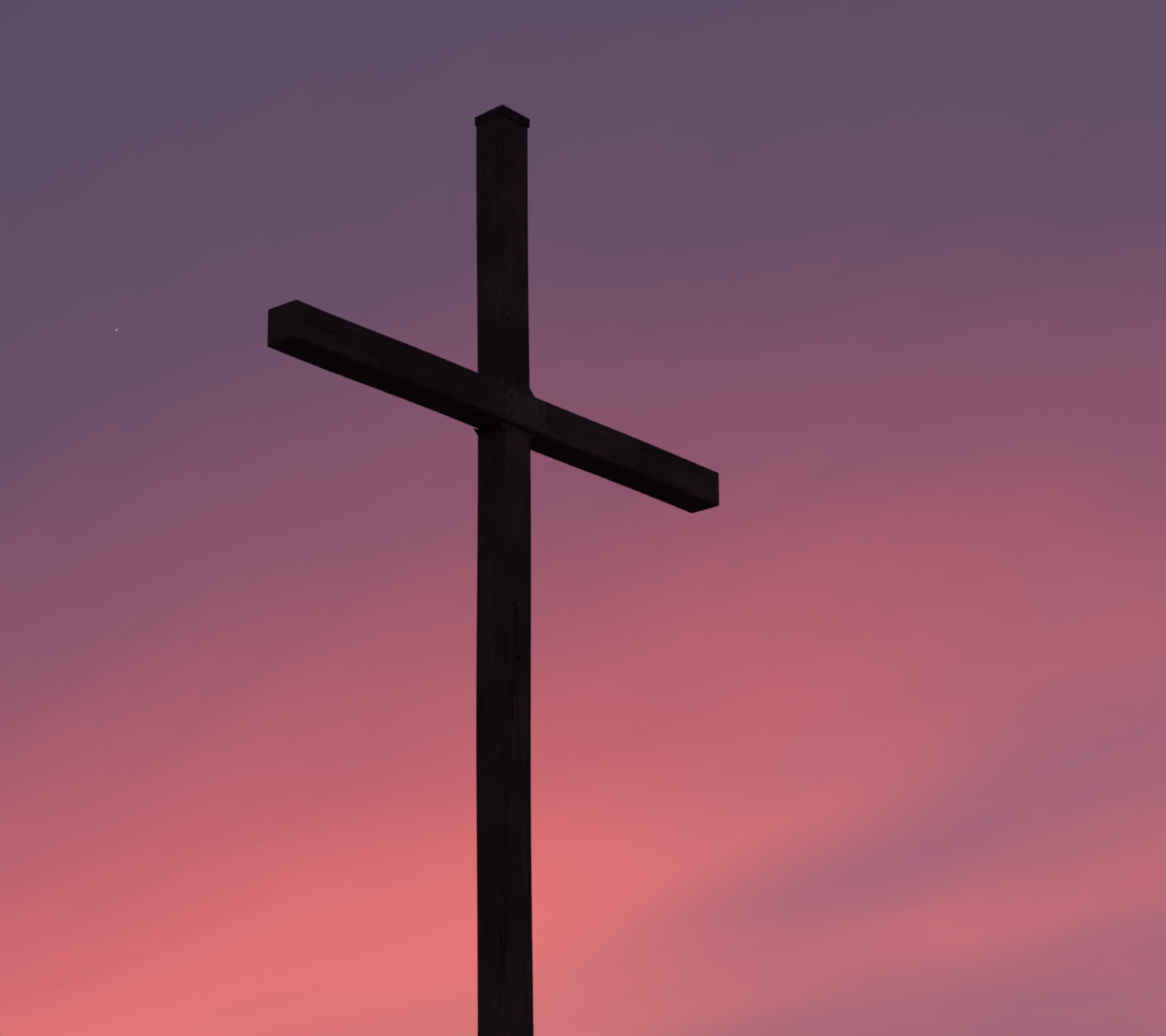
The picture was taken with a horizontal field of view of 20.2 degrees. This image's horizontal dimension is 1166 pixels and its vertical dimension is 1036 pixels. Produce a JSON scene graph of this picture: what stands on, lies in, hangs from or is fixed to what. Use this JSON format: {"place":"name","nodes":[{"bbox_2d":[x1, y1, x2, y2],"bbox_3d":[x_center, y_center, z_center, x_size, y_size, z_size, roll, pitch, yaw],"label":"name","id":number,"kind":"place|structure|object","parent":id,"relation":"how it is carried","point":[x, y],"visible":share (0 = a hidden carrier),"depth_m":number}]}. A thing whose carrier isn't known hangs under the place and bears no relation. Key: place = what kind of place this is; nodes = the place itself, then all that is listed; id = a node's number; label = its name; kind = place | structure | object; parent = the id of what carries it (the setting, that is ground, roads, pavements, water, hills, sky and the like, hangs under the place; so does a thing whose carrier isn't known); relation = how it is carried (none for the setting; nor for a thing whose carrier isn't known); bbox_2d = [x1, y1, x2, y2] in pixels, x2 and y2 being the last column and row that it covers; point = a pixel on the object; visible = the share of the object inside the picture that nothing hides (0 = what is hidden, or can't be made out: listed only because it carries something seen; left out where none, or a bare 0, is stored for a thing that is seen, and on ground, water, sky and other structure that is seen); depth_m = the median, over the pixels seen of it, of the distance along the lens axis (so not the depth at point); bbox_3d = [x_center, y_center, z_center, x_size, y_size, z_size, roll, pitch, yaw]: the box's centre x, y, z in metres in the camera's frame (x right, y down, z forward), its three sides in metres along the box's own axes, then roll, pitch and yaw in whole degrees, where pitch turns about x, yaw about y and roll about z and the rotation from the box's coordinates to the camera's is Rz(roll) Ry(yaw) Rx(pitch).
{"place":"outdoors","nodes":[
{"label":"outdoors","id":0,"kind":"place"},
{"bbox_2d":[0,0,1165,1035],"label":"sky","id":1,"kind":"structure","parent":0,"point":[868,738]},
{"bbox_3d":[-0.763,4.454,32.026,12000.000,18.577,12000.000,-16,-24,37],"label":"ground","id":2,"kind":"structure","parent":0,"visible":0},
{"bbox_2d":[267,104,718,1035],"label":"cross post","id":3,"kind":"object","parent":2,"relation":"on","point":[503,410],"visible":1,"depth_m":33.18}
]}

